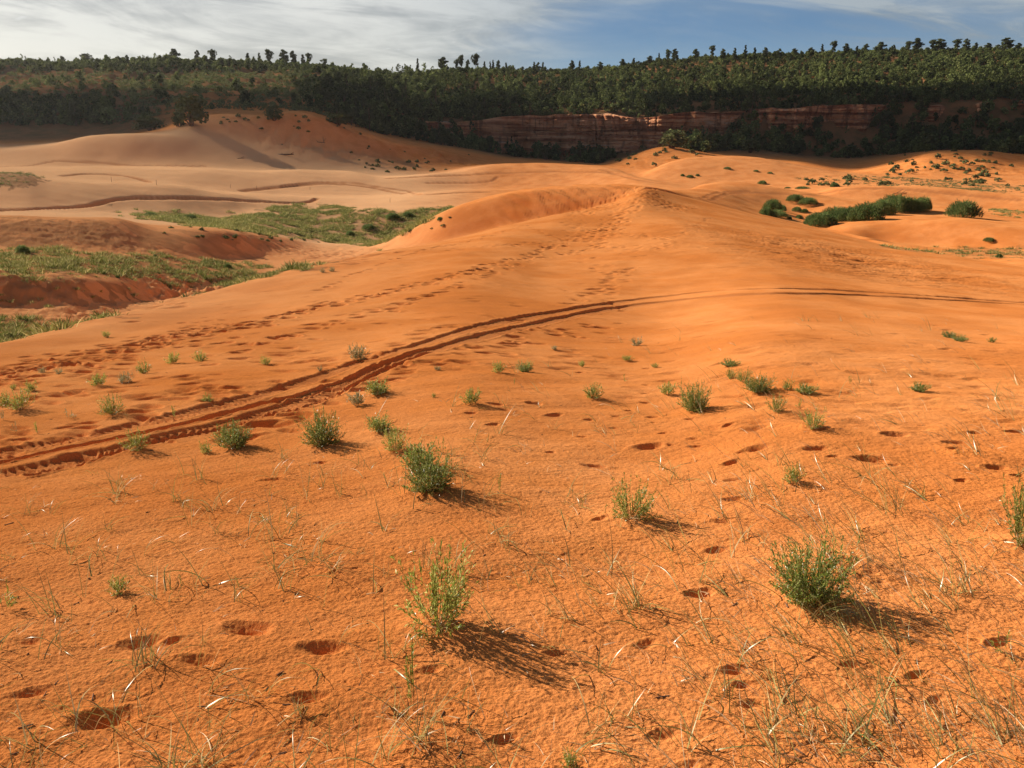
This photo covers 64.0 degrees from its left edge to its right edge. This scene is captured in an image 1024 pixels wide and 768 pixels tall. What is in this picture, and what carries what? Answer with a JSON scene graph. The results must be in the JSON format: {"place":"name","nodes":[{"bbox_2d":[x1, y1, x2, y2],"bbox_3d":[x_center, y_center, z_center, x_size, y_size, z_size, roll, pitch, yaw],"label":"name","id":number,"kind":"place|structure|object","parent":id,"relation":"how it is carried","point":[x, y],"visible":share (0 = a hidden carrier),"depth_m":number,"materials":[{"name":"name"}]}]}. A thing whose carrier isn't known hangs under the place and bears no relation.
{"place":"outdoors","nodes":[
{"label":"outdoors","id":0,"kind":"place"},
{"bbox_2d":[0,171,43,184],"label":"meadow grass","id":1,"kind":"structure","parent":0,"point":[20,173],"depth_m":91.00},
{"bbox_2d":[1,272,106,307],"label":"meadow grass","id":2,"kind":"structure","parent":0,"point":[47,305],"depth_m":33.63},
{"bbox_2d":[404,637,416,701],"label":"grass","id":3,"kind":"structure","parent":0,"point":[411,666],"depth_m":2.53,"materials":[{"name":"plant"}]},
{"bbox_2d":[0,51,1023,767],"bbox_3d":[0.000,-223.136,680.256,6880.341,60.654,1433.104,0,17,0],"label":"ground","id":4,"kind":"structure","parent":0,"point":[520,259],"depth_m":5.92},
{"bbox_2d":[0,578,18,610],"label":"desert shrub","id":5,"kind":"object","parent":4,"relation":"on","point":[13,597],"visible":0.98,"depth_m":3.27,"materials":[{"name":"green plant"}]},
{"bbox_2d":[2,387,37,410],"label":"desert shrub","id":6,"kind":"object","parent":4,"relation":"on","point":[20,405],"visible":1,"depth_m":7.41,"materials":[{"name":"green plant"}]},
{"bbox_2d":[14,244,30,252],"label":"dune shrub","id":7,"kind":"object","parent":4,"relation":"on","point":[20,248],"visible":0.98,"depth_m":40.85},
{"bbox_2d":[20,688,92,767],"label":"grass tuft","id":8,"kind":"object","parent":4,"relation":"on","point":[52,742],"visible":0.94,"depth_m":2.34,"materials":[{"name":"plant"}]},
{"bbox_2d":[0,308,129,342],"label":"meadow grass","id":9,"kind":"structure","parent":4,"relation":"on","point":[15,330],"depth_m":27.42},
{"bbox_2d":[66,100,81,125],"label":"juniper tree","id":10,"kind":"object","parent":4,"relation":"on","point":[73,112],"visible":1,"depth_m":248.27,"materials":[{"name":"green plant"}]},
{"bbox_2d":[87,373,107,385],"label":"desert shrub","id":11,"kind":"object","parent":4,"relation":"on","point":[97,381],"visible":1,"depth_m":8.98,"materials":[{"name":"green plant"}]},
{"bbox_2d":[96,391,124,415],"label":"desert shrub","id":12,"kind":"object","parent":4,"relation":"on","point":[107,411],"visible":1,"depth_m":7.10,"materials":[{"name":"green plant"}]},
{"bbox_2d":[107,574,132,595],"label":"desert shrub","id":13,"kind":"object","parent":4,"relation":"on","point":[117,587],"visible":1,"depth_m":3.40,"materials":[{"name":"green plant"}]},
{"bbox_2d":[117,371,134,383],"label":"desert shrub","id":14,"kind":"object","parent":4,"relation":"on","point":[124,378],"visible":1,"depth_m":9.19,"materials":[{"name":"green plant"}]},
{"bbox_2d":[115,427,150,450],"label":"desert shrub","id":15,"kind":"object","parent":4,"relation":"on","point":[134,443],"visible":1,"depth_m":5.79,"materials":[{"name":"green plant"}]},
{"bbox_2d":[136,357,151,373],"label":"desert shrub","id":16,"kind":"object","parent":4,"relation":"on","point":[141,369],"visible":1,"depth_m":9.92,"materials":[{"name":"green plant"}]},
{"bbox_2d":[124,555,165,602],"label":"grass tuft","id":17,"kind":"object","parent":4,"relation":"on","point":[151,585],"visible":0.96,"depth_m":3.33,"materials":[{"name":"plant"}]},
{"bbox_2d":[131,116,166,130],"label":"juniper tree","id":18,"kind":"object","parent":4,"relation":"on","point":[147,122],"visible":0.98,"depth_m":216.11,"materials":[{"name":"green plant"}]},
{"bbox_2d":[0,243,327,301],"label":"meadow grass","id":19,"kind":"structure","parent":4,"relation":"on","point":[69,262],"depth_m":41.83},
{"bbox_2d":[163,352,180,363],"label":"desert shrub","id":20,"kind":"object","parent":4,"relation":"on","point":[170,358],"visible":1,"depth_m":10.65,"materials":[{"name":"green plant"}]},
{"bbox_2d":[0,69,353,123],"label":"hillside scrub","id":21,"kind":"object","parent":4,"relation":"on","point":[219,79],"visible":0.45,"depth_m":298.24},
{"bbox_2d":[171,111,185,126],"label":"juniper tree","id":22,"kind":"object","parent":4,"relation":"on","point":[175,119],"visible":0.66,"depth_m":195.25,"materials":[{"name":"green plant"}]},
{"bbox_2d":[96,664,272,767],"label":"grass tuft","id":23,"kind":"object","parent":4,"relation":"on","point":[203,757],"visible":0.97,"depth_m":2.31,"materials":[{"name":"plant"}]},
{"bbox_2d":[171,92,208,125],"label":"juniper tree","id":24,"kind":"object","parent":4,"relation":"on","point":[194,109],"visible":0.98,"depth_m":191.64,"materials":[{"name":"green plant"}]},
{"bbox_2d":[209,418,253,449],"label":"desert shrub","id":25,"kind":"object","parent":4,"relation":"on","point":[238,442],"visible":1,"depth_m":5.79,"materials":[{"name":"green plant"}]},
{"bbox_2d":[200,660,322,701],"bbox_3d":[-0.783,0.912,2.555,0.412,0.238,0.294,0,17,0],"label":"grass tuft","id":26,"kind":"object","parent":4,"relation":"on","point":[242,686],"visible":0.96,"depth_m":2.60,"materials":[{"name":"plant"}]},
{"bbox_2d":[263,104,282,120],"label":"juniper tree","id":27,"kind":"object","parent":4,"relation":"on","point":[269,112],"visible":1,"depth_m":202.46,"materials":[{"name":"green plant"}]},
{"bbox_2d":[279,49,288,61],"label":"pine tree","id":28,"kind":"object","parent":4,"relation":"on","point":[283,56],"visible":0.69,"depth_m":450.54,"materials":[{"name":"green plant"}]},
{"bbox_2d":[115,201,453,250],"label":"meadow grass","id":29,"kind":"structure","parent":4,"relation":"on","point":[238,221],"depth_m":92.66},
{"bbox_2d":[293,405,347,447],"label":"desert shrub","id":30,"kind":"object","parent":4,"relation":"on","point":[322,435],"visible":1,"depth_m":5.70,"materials":[{"name":"green plant"}]},
{"bbox_2d":[304,546,357,575],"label":"grass tuft","id":31,"kind":"object","parent":4,"relation":"on","point":[334,565],"visible":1,"depth_m":3.50,"materials":[{"name":"plant"}]},
{"bbox_2d":[327,103,340,114],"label":"juniper tree","id":32,"kind":"object","parent":4,"relation":"on","point":[335,110],"visible":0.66,"depth_m":252.43,"materials":[{"name":"green plant"}]},
{"bbox_2d":[326,113,350,125],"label":"juniper tree","id":33,"kind":"object","parent":4,"relation":"on","point":[338,118],"visible":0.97,"depth_m":210.34,"materials":[{"name":"green plant"}]},
{"bbox_2d":[346,110,355,124],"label":"juniper tree","id":34,"kind":"object","parent":4,"relation":"on","point":[350,114],"visible":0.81,"depth_m":256.82,"materials":[{"name":"green plant"}]},
{"bbox_2d":[346,390,369,405],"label":"desert shrub","id":35,"kind":"object","parent":4,"relation":"on","point":[356,400],"visible":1,"depth_m":7.11,"materials":[{"name":"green plant"}]},
{"bbox_2d":[347,342,369,361],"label":"desert shrub","id":36,"kind":"object","parent":4,"relation":"on","point":[356,355],"visible":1,"depth_m":9.86,"materials":[{"name":"green plant"}]},
{"bbox_2d":[362,104,376,130],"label":"pine tree","id":37,"kind":"object","parent":4,"relation":"on","point":[366,109],"visible":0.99,"depth_m":260.14,"materials":[{"name":"green plant"}]},
{"bbox_2d":[364,378,390,395],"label":"desert shrub","id":38,"kind":"object","parent":4,"relation":"on","point":[375,387],"visible":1,"depth_m":7.44,"materials":[{"name":"green plant"}]},
{"bbox_2d":[364,410,393,432],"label":"desert shrub","id":39,"kind":"object","parent":4,"relation":"on","point":[375,424],"visible":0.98,"depth_m":6.03,"materials":[{"name":"green plant"}]},
{"bbox_2d":[380,420,411,450],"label":"desert shrub","id":40,"kind":"object","parent":4,"relation":"on","point":[392,439],"visible":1,"depth_m":5.41,"materials":[{"name":"green plant"}]},
{"bbox_2d":[337,650,472,767],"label":"grass tuft","id":41,"kind":"object","parent":4,"relation":"on","point":[417,737],"visible":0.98,"depth_m":2.38,"materials":[{"name":"plant"}]},
{"bbox_2d":[395,437,438,470],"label":"desert shrub","id":42,"kind":"object","parent":4,"relation":"on","point":[421,453],"visible":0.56,"depth_m":4.94,"materials":[{"name":"green plant"}]},
{"bbox_2d":[414,118,427,136],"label":"juniper tree","id":43,"kind":"object","parent":4,"relation":"on","point":[422,125],"visible":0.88,"depth_m":285.03,"materials":[{"name":"green plant"}]},
{"bbox_2d":[400,442,457,495],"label":"desert shrub","id":44,"kind":"object","parent":4,"relation":"on","point":[429,483],"visible":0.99,"depth_m":4.47,"materials":[{"name":"green plant"}]},
{"bbox_2d":[390,537,478,640],"bbox_3d":[-0.280,0.707,2.958,0.325,0.403,0.323,0,17,-1],"label":"desert shrub","id":45,"kind":"object","parent":4,"relation":"on","point":[452,596],"visible":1,"depth_m":2.95,"materials":[{"name":"green plant"}]},
{"bbox_2d":[430,85,441,108],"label":"pine tree","id":46,"kind":"object","parent":4,"relation":"on","point":[437,102],"visible":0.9,"depth_m":313.93,"materials":[{"name":"green plant"}]},
{"bbox_2d":[445,132,456,145],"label":"juniper tree","id":47,"kind":"object","parent":4,"relation":"on","point":[451,135],"visible":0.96,"depth_m":287.08,"materials":[{"name":"green plant"}]},
{"bbox_2d":[459,388,480,403],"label":"desert shrub","id":48,"kind":"object","parent":4,"relation":"on","point":[469,395],"visible":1,"depth_m":6.79,"materials":[{"name":"green plant"}]},
{"bbox_2d":[484,135,495,151],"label":"juniper tree","id":49,"kind":"object","parent":4,"relation":"on","point":[489,138],"visible":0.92,"depth_m":302.79,"materials":[{"name":"green plant"}]},
{"bbox_2d":[451,677,552,767],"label":"grass tuft","id":50,"kind":"object","parent":4,"relation":"on","point":[511,734],"visible":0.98,"depth_m":2.38,"materials":[{"name":"plant"}]},
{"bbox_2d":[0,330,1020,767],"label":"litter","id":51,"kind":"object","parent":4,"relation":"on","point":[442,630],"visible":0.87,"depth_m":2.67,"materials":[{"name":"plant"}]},
{"bbox_2d":[0,45,1023,163],"bbox_3d":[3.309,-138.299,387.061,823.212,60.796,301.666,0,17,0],"label":"woodland","id":52,"kind":"object","parent":4,"relation":"on","point":[963,73],"visible":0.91,"depth_m":342.44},
{"bbox_2d":[515,360,533,371],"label":"desert shrub","id":53,"kind":"object","parent":4,"relation":"on","point":[524,367],"visible":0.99,"depth_m":8.82,"materials":[{"name":"green plant"}]},
{"bbox_2d":[538,144,551,159],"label":"juniper tree","id":54,"kind":"object","parent":4,"relation":"on","point":[544,149],"visible":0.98,"depth_m":285.75,"materials":[{"name":"green plant"}]},
{"bbox_2d":[559,743,582,767],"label":"desert shrub","id":55,"kind":"object","parent":4,"relation":"on","point":[567,758],"visible":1,"depth_m":2.30,"materials":[{"name":"green plant"}]},
{"bbox_2d":[574,144,586,161],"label":"juniper tree","id":56,"kind":"object","parent":4,"relation":"on","point":[581,147],"visible":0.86,"depth_m":291.41,"materials":[{"name":"green plant"}]},
{"bbox_2d":[583,382,604,398],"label":"desert shrub","id":57,"kind":"object","parent":4,"relation":"on","point":[588,393],"visible":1,"depth_m":7.42,"materials":[{"name":"green plant"}]},
{"bbox_2d":[572,711,665,767],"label":"grass tuft","id":58,"kind":"object","parent":4,"relation":"on","point":[616,744],"visible":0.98,"depth_m":2.33,"materials":[{"name":"plant"}]},
{"bbox_2d":[605,473,663,521],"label":"desert shrub","id":59,"kind":"object","parent":4,"relation":"on","point":[645,508],"visible":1,"depth_m":4.14,"materials":[{"name":"green plant"}]},
{"bbox_2d":[657,381,676,395],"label":"desert shrub","id":60,"kind":"object","parent":4,"relation":"on","point":[669,389],"visible":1,"depth_m":7.76,"materials":[{"name":"green plant"}]},
{"bbox_2d":[659,129,687,148],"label":"bush","id":61,"kind":"object","parent":4,"relation":"on","point":[671,142],"visible":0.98,"depth_m":242.36,"materials":[{"name":"green plant"}]},
{"bbox_2d":[676,378,711,411],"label":"desert shrub","id":62,"kind":"object","parent":4,"relation":"on","point":[690,406],"visible":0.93,"depth_m":6.76,"materials":[{"name":"green plant"}]},
{"bbox_2d":[426,100,1023,156],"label":"cliff","id":63,"kind":"structure","parent":4,"relation":"on","point":[618,133],"depth_m":322.66,"materials":[{"name":"red stone"}]},
{"bbox_2d":[718,358,740,366],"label":"desert shrub","id":64,"kind":"object","parent":4,"relation":"on","point":[731,363],"visible":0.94,"depth_m":9.06,"materials":[{"name":"green plant"}]},
{"bbox_2d":[735,366,752,381],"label":"desert shrub","id":65,"kind":"object","parent":4,"relation":"on","point":[740,376],"visible":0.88,"depth_m":7.99,"materials":[{"name":"green plant"}]},
{"bbox_2d":[740,138,761,152],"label":"juniper tree","id":66,"kind":"object","parent":4,"relation":"on","point":[752,145],"visible":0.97,"depth_m":287.20,"materials":[{"name":"green plant"}]},
{"bbox_2d":[707,606,796,668],"bbox_3d":[0.847,0.829,2.814,0.303,0.252,0.291,0,17,0],"label":"grass tuft","id":67,"kind":"object","parent":4,"relation":"on","point":[775,641],"visible":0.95,"depth_m":2.85,"materials":[{"name":"plant"}]},
{"bbox_2d":[742,370,776,393],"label":"desert shrub","id":68,"kind":"object","parent":4,"relation":"on","point":[755,387],"visible":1,"depth_m":7.26,"materials":[{"name":"green plant"}]},
{"bbox_2d":[762,198,782,209],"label":"dune shrub","id":69,"kind":"object","parent":4,"relation":"on","point":[773,204],"visible":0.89,"depth_m":92.50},
{"bbox_2d":[765,393,787,412],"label":"desert shrub","id":70,"kind":"object","parent":4,"relation":"on","point":[776,405],"visible":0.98,"depth_m":6.31,"materials":[{"name":"green plant"}]},
{"bbox_2d":[767,209,788,217],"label":"dune shrub","id":71,"kind":"object","parent":4,"relation":"on","point":[778,213],"visible":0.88,"depth_m":85.73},
{"bbox_2d":[782,461,805,483],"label":"desert shrub","id":72,"kind":"object","parent":4,"relation":"on","point":[794,475],"visible":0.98,"depth_m":4.57,"materials":[{"name":"green plant"}]},
{"bbox_2d":[785,194,804,201],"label":"dune shrub","id":73,"kind":"object","parent":4,"relation":"on","point":[795,197],"visible":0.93,"depth_m":102.39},
{"bbox_2d":[797,196,817,204],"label":"dune shrub","id":74,"kind":"object","parent":4,"relation":"on","point":[809,200],"visible":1,"depth_m":100.94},
{"bbox_2d":[795,382,820,394],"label":"desert shrub","id":75,"kind":"object","parent":4,"relation":"on","point":[806,388],"visible":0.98,"depth_m":7.09,"materials":[{"name":"green plant"}]},
{"bbox_2d":[761,524,861,614],"bbox_3d":[1.147,0.699,3.131,0.381,0.326,0.326,16,23,43],"label":"desert shrub","id":76,"kind":"object","parent":4,"relation":"on","point":[817,586],"visible":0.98,"depth_m":3.12,"materials":[{"name":"green plant"}]},
{"bbox_2d":[799,405,825,429],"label":"desert shrub","id":77,"kind":"object","parent":4,"relation":"on","point":[810,421],"visible":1,"depth_m":5.69,"materials":[{"name":"green plant"}]},
{"bbox_2d":[813,115,823,128],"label":"juniper tree","id":78,"kind":"object","parent":4,"relation":"on","point":[817,120],"visible":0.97,"depth_m":318.15,"materials":[{"name":"green plant"}]},
{"bbox_2d":[803,211,839,226],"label":"dune shrub","id":79,"kind":"object","parent":4,"relation":"on","point":[825,219],"visible":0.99,"depth_m":82.59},
{"bbox_2d":[771,467,879,581],"bbox_3d":[1.372,0.586,3.514,0.709,0.390,0.433,-6,18,-20],"label":"grass tuft","id":80,"kind":"object","parent":4,"relation":"on","point":[826,540],"visible":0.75,"depth_m":3.50,"materials":[{"name":"plant"}]},
{"bbox_2d":[819,205,844,221],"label":"dune shrub","id":81,"kind":"object","parent":4,"relation":"on","point":[829,210],"visible":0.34,"depth_m":85.78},
{"bbox_2d":[831,206,864,221],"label":"dune shrub","id":82,"kind":"object","parent":4,"relation":"on","point":[841,210],"visible":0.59,"depth_m":83.88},
{"bbox_2d":[840,143,857,157],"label":"juniper tree","id":83,"kind":"object","parent":4,"relation":"on","point":[851,147],"visible":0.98,"depth_m":302.04,"materials":[{"name":"green plant"}]},
{"bbox_2d":[805,605,900,731],"bbox_3d":[1.026,0.882,2.556,0.275,0.410,0.326,0,17,0],"label":"grass tuft","id":84,"kind":"object","parent":4,"relation":"on","point":[889,714],"visible":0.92,"depth_m":2.48,"materials":[{"name":"plant"}]},
{"bbox_2d":[846,201,885,220],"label":"dune shrub","id":85,"kind":"object","parent":4,"relation":"on","point":[872,210],"visible":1,"depth_m":81.99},
{"bbox_2d":[871,112,883,128],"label":"juniper tree","id":86,"kind":"object","parent":4,"relation":"on","point":[879,116],"visible":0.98,"depth_m":315.52,"materials":[{"name":"green plant"}]},
{"bbox_2d":[874,199,896,215],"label":"dune shrub","id":87,"kind":"object","parent":4,"relation":"on","point":[887,207],"visible":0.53,"depth_m":90.41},
{"bbox_2d":[841,510,933,582],"bbox_3d":[1.577,0.675,3.481,0.437,0.213,0.349,0,17,0],"label":"grass tuft","id":88,"kind":"object","parent":4,"relation":"on","point":[883,554],"visible":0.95,"depth_m":3.44,"materials":[{"name":"plant"}]},
{"bbox_2d":[880,108,896,124],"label":"juniper tree","id":89,"kind":"object","parent":4,"relation":"on","point":[888,112],"visible":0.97,"depth_m":315.62,"materials":[{"name":"green plant"}]},
{"bbox_2d":[880,193,913,212],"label":"dune shrub","id":90,"kind":"object","parent":4,"relation":"on","point":[900,204],"visible":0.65,"depth_m":92.88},
{"bbox_2d":[797,175,1023,192],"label":"meadow grass","id":91,"kind":"structure","parent":4,"relation":"on","point":[969,183],"depth_m":157.78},
{"bbox_2d":[906,113,921,134],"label":"pine tree","id":92,"kind":"object","parent":4,"relation":"on","point":[912,117],"visible":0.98,"depth_m":307.50,"materials":[{"name":"green plant"}]},
{"bbox_2d":[910,38,924,48],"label":"pine tree","id":93,"kind":"object","parent":4,"relation":"on","point":[918,44],"visible":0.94,"depth_m":443.77,"materials":[{"name":"green plant"}]},
{"bbox_2d":[906,196,929,212],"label":"dune shrub","id":94,"kind":"object","parent":4,"relation":"on","point":[920,207],"visible":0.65,"depth_m":93.36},
{"bbox_2d":[909,380,931,391],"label":"desert shrub","id":95,"kind":"object","parent":4,"relation":"on","point":[920,388],"visible":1,"depth_m":7.27,"materials":[{"name":"green plant"}]},
{"bbox_2d":[918,194,932,210],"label":"dune shrub","id":96,"kind":"object","parent":4,"relation":"on","point":[927,201],"visible":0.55,"depth_m":94.46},
{"bbox_2d":[933,38,947,49],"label":"pine tree","id":97,"kind":"object","parent":4,"relation":"on","point":[940,44],"visible":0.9,"depth_m":448.87,"materials":[{"name":"green plant"}]},
{"bbox_2d":[910,605,991,706],"bbox_3d":[1.361,0.841,2.643,0.291,0.303,0.323,-6,17,-18],"label":"grass tuft","id":98,"kind":"object","parent":4,"relation":"on","point":[969,674],"visible":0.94,"depth_m":2.60,"materials":[{"name":"plant"}]},
{"bbox_2d":[881,243,1023,258],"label":"meadow grass","id":99,"kind":"structure","parent":4,"relation":"on","point":[993,251],"depth_m":64.43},
{"bbox_2d":[902,660,1023,760],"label":"grass tuft","id":100,"kind":"object","parent":4,"relation":"on","point":[1008,712],"visible":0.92,"depth_m":2.42,"materials":[{"name":"plant"}]},
{"bbox_2d":[943,199,984,217],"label":"dune shrub","id":101,"kind":"object","parent":4,"relation":"on","point":[966,209],"visible":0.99,"depth_m":87.68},
{"bbox_2d":[973,109,988,121],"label":"juniper tree","id":102,"kind":"object","parent":4,"relation":"on","point":[981,118],"visible":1,"depth_m":315.91,"materials":[{"name":"green plant"}]},
{"bbox_2d":[988,208,1023,217],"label":"meadow grass","id":103,"kind":"structure","parent":4,"relation":"on","point":[1000,210],"depth_m":97.92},
{"bbox_2d":[999,37,1014,49],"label":"pine tree","id":104,"kind":"object","parent":4,"relation":"on","point":[1006,43],"visible":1,"depth_m":440.59,"materials":[{"name":"green plant"}]},
{"bbox_2d":[999,473,1023,547],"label":"desert shrub","id":105,"kind":"object","parent":4,"relation":"on","point":[1018,516],"visible":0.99,"depth_m":3.63,"materials":[{"name":"green plant"}]},
{"bbox_2d":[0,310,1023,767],"bbox_3d":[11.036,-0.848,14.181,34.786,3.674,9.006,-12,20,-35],"label":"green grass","id":106,"kind":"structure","parent":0,"point":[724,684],"depth_m":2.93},
{"bbox_2d":[0,0,1023,72],"label":"sky","id":107,"kind":"structure","parent":0,"point":[383,34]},
{"bbox_2d":[1,315,1023,767],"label":"dry grass","id":108,"kind":"structure","parent":0,"point":[927,703],"depth_m":2.93,"materials":[{"name":"plant"}]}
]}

